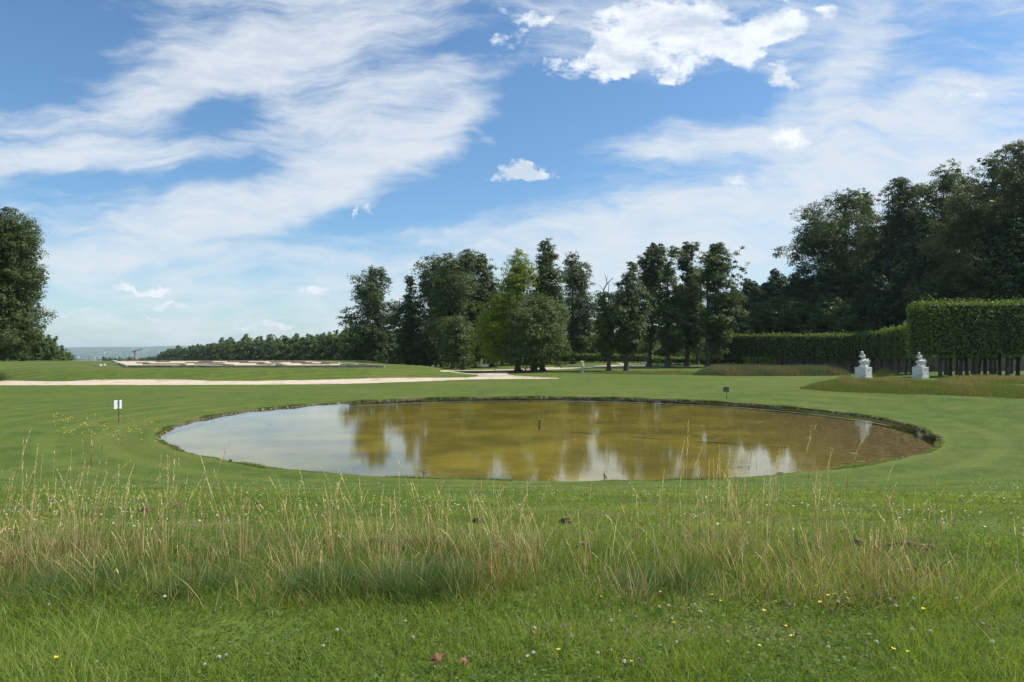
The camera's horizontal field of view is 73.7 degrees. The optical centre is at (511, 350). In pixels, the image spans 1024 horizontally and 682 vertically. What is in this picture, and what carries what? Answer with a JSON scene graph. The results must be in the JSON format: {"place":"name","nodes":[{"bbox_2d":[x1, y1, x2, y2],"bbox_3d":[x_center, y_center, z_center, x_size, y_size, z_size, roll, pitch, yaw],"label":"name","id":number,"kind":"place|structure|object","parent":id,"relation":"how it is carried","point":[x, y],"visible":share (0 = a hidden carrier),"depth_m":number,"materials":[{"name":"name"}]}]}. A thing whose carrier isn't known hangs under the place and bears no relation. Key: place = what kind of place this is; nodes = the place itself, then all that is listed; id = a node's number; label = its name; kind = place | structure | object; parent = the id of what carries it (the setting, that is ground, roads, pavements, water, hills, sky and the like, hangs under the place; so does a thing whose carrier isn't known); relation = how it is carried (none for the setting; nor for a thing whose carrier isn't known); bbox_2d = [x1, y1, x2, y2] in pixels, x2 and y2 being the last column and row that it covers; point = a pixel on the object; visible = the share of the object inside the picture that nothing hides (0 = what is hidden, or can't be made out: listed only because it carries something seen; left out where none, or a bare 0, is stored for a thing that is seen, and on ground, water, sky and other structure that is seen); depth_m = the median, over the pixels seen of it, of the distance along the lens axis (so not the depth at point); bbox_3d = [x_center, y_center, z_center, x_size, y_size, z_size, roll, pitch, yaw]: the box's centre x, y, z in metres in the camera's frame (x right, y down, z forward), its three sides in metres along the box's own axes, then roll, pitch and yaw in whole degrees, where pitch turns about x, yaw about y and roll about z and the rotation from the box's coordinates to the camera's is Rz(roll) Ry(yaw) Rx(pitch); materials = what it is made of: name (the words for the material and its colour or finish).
{"place":"outdoors","nodes":[
{"label":"outdoors","id":0,"kind":"place"},
{"bbox_2d":[0,376,558,384],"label":"gravel path","id":1,"kind":"structure","parent":0,"point":[195,382],"depth_m":79.73,"materials":[{"name":"beige gravel"}]},
{"bbox_2d":[453,371,513,375],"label":"gravel path","id":2,"kind":"structure","parent":0,"point":[504,373],"depth_m":102.22,"materials":[{"name":"beige gravel"}]},
{"bbox_2d":[0,510,1023,623],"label":"meadow grass","id":3,"kind":"structure","parent":0,"point":[942,558],"depth_m":4.73,"materials":[{"name":"green plant"}]},
{"bbox_2d":[0,317,1023,681],"bbox_3d":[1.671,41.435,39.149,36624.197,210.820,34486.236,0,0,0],"label":"lawn","id":4,"kind":"structure","parent":0,"point":[982,437],"depth_m":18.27,"materials":[{"name":"green plant"}]},
{"bbox_2d":[11,341,33,360],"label":"avenue tree","id":5,"kind":"object","parent":4,"relation":"on","point":[22,356],"visible":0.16,"depth_m":149.85,"materials":[{"name":"green plant"}]},
{"bbox_2d":[0,205,59,355],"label":"lime tree","id":6,"kind":"object","parent":4,"relation":"on","point":[20,288],"visible":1,"depth_m":79.45,"materials":[{"name":"green plant"}]},
{"bbox_2d":[29,331,49,360],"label":"avenue tree","id":7,"kind":"object","parent":4,"relation":"on","point":[36,351],"visible":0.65,"depth_m":159.64,"materials":[{"name":"green plant"}]},
{"bbox_2d":[40,334,59,360],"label":"avenue tree","id":8,"kind":"object","parent":4,"relation":"on","point":[49,356],"visible":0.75,"depth_m":164.58,"materials":[{"name":"green plant"}]},
{"bbox_2d":[55,345,69,360],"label":"avenue tree","id":9,"kind":"object","parent":4,"relation":"on","point":[61,353],"visible":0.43,"depth_m":179.40,"materials":[{"name":"green plant"}]},
{"bbox_2d":[0,551,183,614],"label":"grass tuft","id":10,"kind":"object","parent":4,"relation":"on","point":[84,583],"visible":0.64,"depth_m":4.23,"materials":[{"name":"green plant"}]},
{"bbox_2d":[142,558,259,606],"bbox_3d":[-1.962,1.435,4.326,0.818,0.190,0.766,0,0,-29],"label":"grass tuft","id":11,"kind":"object","parent":4,"relation":"on","point":[206,583],"visible":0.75,"depth_m":4.29,"materials":[{"name":"green plant"}]},
{"bbox_2d":[230,340,245,359],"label":"avenue tree","id":12,"kind":"object","parent":4,"relation":"on","point":[238,350],"visible":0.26,"depth_m":341.79,"materials":[{"name":"green plant"}]},
{"bbox_2d":[112,360,385,367],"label":"ruin foundation","id":13,"kind":"object","parent":4,"relation":"on","point":[209,363],"visible":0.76,"depth_m":105.78,"materials":[{"name":"stone"}]},
{"bbox_2d":[242,339,259,359],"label":"avenue tree","id":14,"kind":"object","parent":4,"relation":"on","point":[253,345],"visible":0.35,"depth_m":315.52,"materials":[{"name":"green plant"}]},
{"bbox_2d":[259,340,272,359],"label":"avenue tree","id":15,"kind":"object","parent":4,"relation":"on","point":[266,348],"visible":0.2,"depth_m":292.27,"materials":[{"name":"green plant"}]},
{"bbox_2d":[269,337,290,359],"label":"avenue tree","id":16,"kind":"object","parent":4,"relation":"on","point":[278,353],"visible":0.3,"depth_m":265.26,"materials":[{"name":"green plant"}]},
{"bbox_2d":[279,338,301,359],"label":"avenue tree","id":17,"kind":"object","parent":4,"relation":"on","point":[287,351],"visible":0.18,"depth_m":252.33,"materials":[{"name":"green plant"}]},
{"bbox_2d":[284,337,308,359],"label":"avenue tree","id":18,"kind":"object","parent":4,"relation":"on","point":[296,352],"visible":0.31,"depth_m":237.24,"materials":[{"name":"green plant"}]},
{"bbox_2d":[298,335,316,359],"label":"avenue tree","id":19,"kind":"object","parent":4,"relation":"on","point":[307,342],"visible":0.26,"depth_m":226.76,"materials":[{"name":"green plant"}]},
{"bbox_2d":[304,334,328,360],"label":"avenue tree","id":20,"kind":"object","parent":4,"relation":"on","point":[314,343],"visible":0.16,"depth_m":216.56,"materials":[{"name":"green plant"}]},
{"bbox_2d":[308,334,336,360],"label":"avenue tree","id":21,"kind":"object","parent":4,"relation":"on","point":[326,341],"visible":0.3,"depth_m":205.35,"materials":[{"name":"green plant"}]},
{"bbox_2d":[255,551,392,604],"bbox_3d":[-1.132,1.402,4.307,0.902,0.249,0.799,0,0,20],"label":"grass tuft","id":22,"kind":"object","parent":4,"relation":"on","point":[313,578],"visible":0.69,"depth_m":4.27,"materials":[{"name":"green plant"}]},
{"bbox_2d":[321,332,348,360],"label":"avenue tree","id":23,"kind":"object","parent":4,"relation":"on","point":[334,348],"visible":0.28,"depth_m":193.18,"materials":[{"name":"green plant"}]},
{"bbox_2d":[337,330,361,360],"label":"avenue tree","id":24,"kind":"object","parent":4,"relation":"on","point":[343,351],"visible":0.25,"depth_m":179.98,"materials":[{"name":"green plant"}]},
{"bbox_2d":[335,265,403,364],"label":"lime tree","id":25,"kind":"object","parent":4,"relation":"on","point":[371,297],"visible":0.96,"depth_m":162.91,"materials":[{"name":"green plant"}]},
{"bbox_2d":[379,335,398,363],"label":"avenue tree","id":26,"kind":"object","parent":4,"relation":"on","point":[390,341],"visible":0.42,"depth_m":164.97,"materials":[{"name":"green plant"}]},
{"bbox_2d":[381,275,427,364],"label":"lime tree","id":27,"kind":"object","parent":4,"relation":"on","point":[406,351],"visible":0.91,"depth_m":148.72,"materials":[{"name":"green plant"}]},
{"bbox_2d":[323,544,512,611],"bbox_3d":[-0.569,1.387,4.278,1.182,0.276,0.903,0,0,0],"label":"grass tuft","id":28,"kind":"object","parent":4,"relation":"on","point":[436,584],"visible":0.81,"depth_m":4.19,"materials":[{"name":"green plant"}]},
{"bbox_2d":[401,252,450,367],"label":"lime tree","id":29,"kind":"object","parent":4,"relation":"on","point":[426,339],"visible":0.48,"depth_m":146.40,"materials":[{"name":"green plant"}]},
{"bbox_2d":[421,253,479,368],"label":"lime tree","id":30,"kind":"object","parent":4,"relation":"on","point":[452,283],"visible":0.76,"depth_m":133.20,"materials":[{"name":"green plant"}]},
{"bbox_2d":[8,418,894,598],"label":"seed stems","id":31,"kind":"object","parent":4,"relation":"on","point":[167,475],"visible":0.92,"depth_m":4.64,"materials":[{"name":"plant"}]},
{"bbox_2d":[434,303,477,369],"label":"lime tree","id":32,"kind":"object","parent":4,"relation":"on","point":[456,331],"visible":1,"depth_m":124.95,"materials":[{"name":"green plant"}]},
{"bbox_2d":[454,249,491,367],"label":"lime tree","id":33,"kind":"object","parent":4,"relation":"on","point":[468,254],"visible":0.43,"depth_m":137.80,"materials":[{"name":"green plant"}]},
{"bbox_2d":[4,420,942,585],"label":"seed stems","id":34,"kind":"object","parent":4,"relation":"on","point":[433,513],"visible":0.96,"depth_m":4.61,"materials":[{"name":"plant"}]},
{"bbox_2d":[472,252,508,366],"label":"lime tree","id":35,"kind":"object","parent":4,"relation":"on","point":[489,283],"visible":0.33,"depth_m":139.63,"materials":[{"name":"green plant"}]},
{"bbox_2d":[468,248,546,370],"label":"lime tree","id":36,"kind":"object","parent":4,"relation":"on","point":[516,284],"visible":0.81,"depth_m":115.75,"materials":[{"name":"green plant"}]},
{"bbox_2d":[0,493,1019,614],"bbox_3d":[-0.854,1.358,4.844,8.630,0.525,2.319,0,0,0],"label":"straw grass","id":37,"kind":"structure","parent":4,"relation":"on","point":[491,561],"depth_m":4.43,"materials":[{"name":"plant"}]},
{"bbox_2d":[0,529,1023,681],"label":"clover leaves","id":38,"kind":"object","parent":4,"relation":"on","point":[547,658],"visible":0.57,"depth_m":3.69,"materials":[{"name":"green plant"}]},
{"bbox_2d":[0,452,1023,608],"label":"seed stems","id":39,"kind":"object","parent":4,"relation":"on","point":[431,526],"visible":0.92,"depth_m":4.86,"materials":[{"name":"plant"}]},
{"bbox_2d":[7,471,1023,537],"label":"lawn daisies","id":40,"kind":"object","parent":4,"relation":"on","point":[507,505],"visible":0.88,"depth_m":8.65,"materials":[{"name":"white plant"}]},
{"bbox_2d":[494,294,574,371],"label":"lime tree","id":41,"kind":"object","parent":4,"relation":"on","point":[539,325],"visible":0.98,"depth_m":110.95,"materials":[{"name":"green plant"}]},
{"bbox_2d":[527,238,572,370],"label":"lime tree","id":42,"kind":"object","parent":4,"relation":"on","point":[549,274],"visible":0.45,"depth_m":117.70,"materials":[{"name":"green plant"}]},
{"bbox_2d":[555,251,600,363],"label":"lime tree","id":43,"kind":"object","parent":4,"relation":"on","point":[579,329],"visible":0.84,"depth_m":155.55,"materials":[{"name":"green plant"}]},
{"bbox_2d":[554,352,654,362],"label":"clipped hedge","id":44,"kind":"object","parent":4,"relation":"on","point":[585,357],"visible":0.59,"depth_m":167.39,"materials":[{"name":"green plant"}]},
{"bbox_2d":[590,276,624,370],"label":"lime tree","id":45,"kind":"object","parent":4,"relation":"on","point":[605,340],"visible":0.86,"depth_m":115.24,"materials":[{"name":"green plant"}]},
{"bbox_2d":[598,261,659,370],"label":"lime tree","id":46,"kind":"object","parent":4,"relation":"on","point":[629,314],"visible":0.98,"depth_m":113.42,"materials":[{"name":"green plant"}]},
{"bbox_2d":[636,242,671,365],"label":"lime tree","id":47,"kind":"object","parent":4,"relation":"on","point":[650,267],"visible":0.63,"depth_m":136.95,"materials":[{"name":"green plant"}]},
{"bbox_2d":[587,557,740,600],"bbox_3d":[0.943,1.426,4.319,0.998,0.188,0.670,0,0,0],"label":"grass tuft","id":48,"kind":"object","parent":4,"relation":"on","point":[666,584],"visible":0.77,"depth_m":4.28,"materials":[{"name":"green plant"}]},
{"bbox_2d":[646,246,694,367],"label":"lime tree","id":49,"kind":"object","parent":4,"relation":"on","point":[670,316],"visible":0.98,"depth_m":130.91,"materials":[{"name":"green plant"}]},
{"bbox_2d":[651,355,719,364],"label":"clipped hedge","id":50,"kind":"object","parent":4,"relation":"on","point":[676,360],"visible":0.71,"depth_m":149.47,"materials":[{"name":"green plant"}]},
{"bbox_2d":[670,241,705,365],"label":"lime tree","id":51,"kind":"object","parent":4,"relation":"on","point":[692,331],"visible":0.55,"depth_m":136.75,"materials":[{"name":"green plant"}]},
{"bbox_2d":[688,265,706,364],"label":"lime tree","id":52,"kind":"object","parent":4,"relation":"on","point":[698,269],"visible":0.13,"depth_m":145.24,"materials":[{"name":"green plant"}]},
{"bbox_2d":[687,242,751,366],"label":"lime tree","id":53,"kind":"object","parent":4,"relation":"on","point":[718,313],"visible":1,"depth_m":130.65,"materials":[{"name":"green plant"}]},
{"bbox_2d":[715,356,746,364],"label":"clipped hedge","id":54,"kind":"object","parent":4,"relation":"on","point":[733,360],"visible":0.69,"depth_m":137.45,"materials":[{"name":"green plant"}]},
{"bbox_2d":[742,287,764,313],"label":"understorey tree","id":55,"kind":"object","parent":4,"relation":"on","point":[757,295],"visible":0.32,"depth_m":161.18,"materials":[{"name":"green plant"}]},
{"bbox_2d":[745,302,766,318],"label":"bank shrub","id":56,"kind":"object","parent":4,"relation":"on","point":[756,307],"visible":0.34,"depth_m":153.03,"materials":[{"name":"green plant"}]},
{"bbox_2d":[753,309,772,333],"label":"bank shrub","id":57,"kind":"object","parent":4,"relation":"on","point":[761,323],"visible":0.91,"depth_m":148.02,"materials":[{"name":"green plant"}]},
{"bbox_2d":[760,285,780,303],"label":"understorey tree","id":58,"kind":"object","parent":4,"relation":"on","point":[770,291],"visible":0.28,"depth_m":159.59,"materials":[{"name":"green plant"}]},
{"bbox_2d":[692,363,850,375],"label":"tall grass","id":59,"kind":"structure","parent":4,"relation":"on","point":[720,369],"depth_m":94.24,"materials":[{"name":"green plant"}]},
{"bbox_2d":[763,268,788,299],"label":"understorey tree","id":60,"kind":"object","parent":4,"relation":"on","point":[776,274],"visible":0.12,"depth_m":167.42,"materials":[{"name":"green plant"}]},
{"bbox_2d":[763,296,790,324],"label":"bank shrub","id":61,"kind":"object","parent":4,"relation":"on","point":[774,303],"visible":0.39,"depth_m":150.06,"materials":[{"name":"green plant"}]},
{"bbox_2d":[765,309,791,331],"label":"bank shrub","id":62,"kind":"object","parent":4,"relation":"on","point":[776,318],"visible":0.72,"depth_m":143.44,"materials":[{"name":"green plant"}]},
{"bbox_2d":[777,285,795,301],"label":"understorey tree","id":63,"kind":"object","parent":4,"relation":"on","point":[786,291],"visible":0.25,"depth_m":156.35,"materials":[{"name":"green plant"}]},
{"bbox_2d":[786,277,810,303],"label":"understorey tree","id":64,"kind":"object","parent":4,"relation":"on","point":[802,289],"visible":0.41,"depth_m":153.52,"materials":[{"name":"green plant"}]},
{"bbox_2d":[804,317,824,333],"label":"bank shrub","id":65,"kind":"object","parent":4,"relation":"on","point":[812,324],"visible":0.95,"depth_m":134.06,"materials":[{"name":"green plant"}]},
{"bbox_2d":[769,187,892,299],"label":"oak tree","id":66,"kind":"object","parent":4,"relation":"on","point":[820,241],"visible":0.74,"depth_m":149.34,"materials":[{"name":"green plant"}]},
{"bbox_2d":[808,262,854,309],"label":"understorey tree","id":67,"kind":"object","parent":4,"relation":"on","point":[827,275],"visible":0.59,"depth_m":138.95,"materials":[{"name":"green plant"}]},
{"bbox_2d":[820,297,848,324],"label":"bank shrub","id":68,"kind":"object","parent":4,"relation":"on","point":[831,304],"visible":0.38,"depth_m":132.92,"materials":[{"name":"green plant"}]},
{"bbox_2d":[722,321,948,373],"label":"pleached hedge","id":69,"kind":"object","parent":4,"relation":"on","point":[889,343],"visible":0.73,"depth_m":117.86,"materials":[{"name":"green plant"}]},
{"bbox_2d":[822,302,859,329],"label":"bank shrub","id":70,"kind":"object","parent":4,"relation":"on","point":[839,309],"visible":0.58,"depth_m":130.28,"materials":[{"name":"green plant"}]},
{"bbox_2d":[829,316,863,335],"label":"bank shrub","id":71,"kind":"object","parent":4,"relation":"on","point":[841,326],"visible":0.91,"depth_m":126.47,"materials":[{"name":"green plant"}]},
{"bbox_2d":[854,351,871,378],"bbox_3d":[30.393,1.381,59.063,1.037,2.582,1.037,0,0,-32],"label":"statue","id":72,"kind":"object","parent":4,"relation":"on","point":[863,369],"visible":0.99,"depth_m":58.84,"materials":[{"name":"stone"}]},
{"bbox_2d":[852,188,886,264],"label":"oak tree","id":73,"kind":"object","parent":4,"relation":"on","point":[873,227],"visible":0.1,"depth_m":162.35,"materials":[{"name":"green plant"}]},
{"bbox_2d":[854,271,888,314],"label":"understorey tree","id":74,"kind":"object","parent":4,"relation":"on","point":[872,277],"visible":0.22,"depth_m":131.69,"materials":[{"name":"green plant"}]},
{"bbox_2d":[864,275,894,329],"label":"understorey tree","id":75,"kind":"object","parent":4,"relation":"on","point":[878,292],"visible":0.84,"depth_m":123.41,"materials":[{"name":"green plant"}]},
{"bbox_2d":[872,366,897,376],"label":"tall grass","id":76,"kind":"structure","parent":4,"relation":"on","point":[882,372],"depth_m":80.50,"materials":[{"name":"green plant"}]},
{"bbox_2d":[853,176,938,319],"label":"oak tree","id":77,"kind":"object","parent":4,"relation":"on","point":[901,218],"visible":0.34,"depth_m":139.00,"materials":[{"name":"green plant"}]},
{"bbox_2d":[775,354,1023,371],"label":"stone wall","id":78,"kind":"structure","parent":4,"relation":"on","point":[932,364],"depth_m":110.83,"materials":[{"name":"grey stone"}]},
{"bbox_2d":[880,260,921,325],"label":"understorey tree","id":79,"kind":"object","parent":4,"relation":"on","point":[902,274],"visible":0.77,"depth_m":119.29,"materials":[{"name":"green plant"}]},
{"bbox_2d":[862,540,949,551],"bbox_3d":[3.045,1.539,5.378,0.952,0.079,0.314,0,0,0],"label":"earth heap","id":80,"kind":"object","parent":4,"relation":"on","point":[907,542],"visible":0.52,"depth_m":5.34,"materials":[{"name":"brown soil"}]},
{"bbox_2d":[880,215,936,283],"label":"understorey tree","id":81,"kind":"object","parent":4,"relation":"on","point":[922,225],"visible":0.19,"depth_m":127.78,"materials":[{"name":"green plant"}]},
{"bbox_2d":[911,352,928,377],"bbox_3d":[36.174,1.413,60.500,0.984,2.448,0.984,0,0,-28],"label":"statue","id":82,"kind":"object","parent":4,"relation":"on","point":[919,370],"visible":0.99,"depth_m":60.29,"materials":[{"name":"stone"}]},
{"bbox_2d":[906,224,943,285],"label":"understorey tree","id":83,"kind":"object","parent":4,"relation":"on","point":[918,267],"visible":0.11,"depth_m":120.07,"materials":[{"name":"green plant"}]},
{"bbox_2d":[903,279,951,324],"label":"understorey tree","id":84,"kind":"object","parent":4,"relation":"on","point":[930,287],"visible":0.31,"depth_m":107.40,"materials":[{"name":"green plant"}]},
{"bbox_2d":[915,229,961,301],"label":"understorey tree","id":85,"kind":"object","parent":4,"relation":"on","point":[932,261],"visible":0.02,"depth_m":115.94,"materials":[{"name":"green plant"}]},
{"bbox_2d":[906,158,980,262],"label":"oak tree","id":86,"kind":"object","parent":4,"relation":"on","point":[947,182],"visible":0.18,"depth_m":129.27,"materials":[{"name":"green plant"}]},
{"bbox_2d":[930,237,992,302],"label":"understorey tree","id":87,"kind":"object","parent":4,"relation":"on","point":[956,292],"visible":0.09,"depth_m":109.12,"materials":[{"name":"green plant"}]},
{"bbox_2d":[901,181,1023,312],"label":"oak tree","id":88,"kind":"object","parent":4,"relation":"on","point":[965,212],"visible":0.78,"depth_m":108.78,"materials":[{"name":"green plant"}]},
{"bbox_2d":[904,290,1023,376],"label":"pleached hedge","id":89,"kind":"object","parent":4,"relation":"on","point":[994,331],"visible":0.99,"depth_m":61.59,"materials":[{"name":"green plant"}]},
{"bbox_2d":[953,151,1023,230],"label":"oak tree","id":90,"kind":"object","parent":4,"relation":"on","point":[990,163],"visible":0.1,"depth_m":118.66,"materials":[{"name":"green plant"}]},
{"bbox_2d":[958,226,1023,302],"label":"understorey tree","id":91,"kind":"object","parent":4,"relation":"on","point":[1012,287],"visible":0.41,"depth_m":104.99,"materials":[{"name":"green plant"}]},
{"bbox_2d":[971,212,1023,304],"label":"understorey tree","id":92,"kind":"object","parent":4,"relation":"on","point":[1011,226],"visible":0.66,"depth_m":104.75,"materials":[{"name":"green plant"}]},
{"bbox_2d":[973,139,1023,300],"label":"oak tree","id":93,"kind":"object","parent":4,"relation":"on","point":[1012,176],"visible":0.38,"depth_m":108.74,"materials":[{"name":"green plant"}]},
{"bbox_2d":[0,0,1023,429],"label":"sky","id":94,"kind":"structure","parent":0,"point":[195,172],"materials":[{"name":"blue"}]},
{"bbox_2d":[443,365,644,371],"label":"gravel path","id":95,"kind":"structure","parent":0,"point":[548,368],"depth_m":128.16,"materials":[{"name":"beige gravel"}]},
{"bbox_2d":[152,395,945,481],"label":"pond bank","id":96,"kind":"structure","parent":0,"point":[930,439],"depth_m":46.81,"materials":[{"name":"green plant"}]},
{"bbox_2d":[160,396,937,474],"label":"rim stones","id":97,"kind":"object","parent":96,"relation":"on","point":[903,423],"visible":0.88,"depth_m":46.48,"materials":[{"name":"grey stone"}]},
{"bbox_2d":[163,419,934,481],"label":"pond","id":98,"kind":"structure","parent":0,"point":[470,453],"depth_m":30.04,"materials":[{"name":"brown liquid"}]},
{"bbox_2d":[159,397,938,443],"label":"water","id":99,"kind":"structure","parent":0,"point":[516,411],"depth_m":40.49,"materials":[{"name":"brown liquid"}]},
{"bbox_2d":[179,401,923,474],"bbox_3d":[1.681,3.996,39.148,38.163,0.001,35.961,0,0,0],"label":"floating algae","id":100,"kind":"object","parent":99,"relation":"on","point":[703,431],"visible":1,"depth_m":31.56,"materials":[{"name":"green plant"}]},
{"bbox_2d":[590,370,695,374],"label":"rough grass","id":101,"kind":"structure","parent":0,"point":[676,372],"depth_m":101.42,"materials":[{"name":"green plant"}]},
{"bbox_2d":[799,376,1023,398],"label":"meadow island","id":102,"kind":"structure","parent":0,"point":[896,385],"depth_m":49.28,"materials":[{"name":"green plant"}]},
{"bbox_2d":[937,373,1023,384],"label":"rough grass","id":103,"kind":"structure","parent":0,"point":[1000,379],"depth_m":51.27,"materials":[{"name":"green plant"}]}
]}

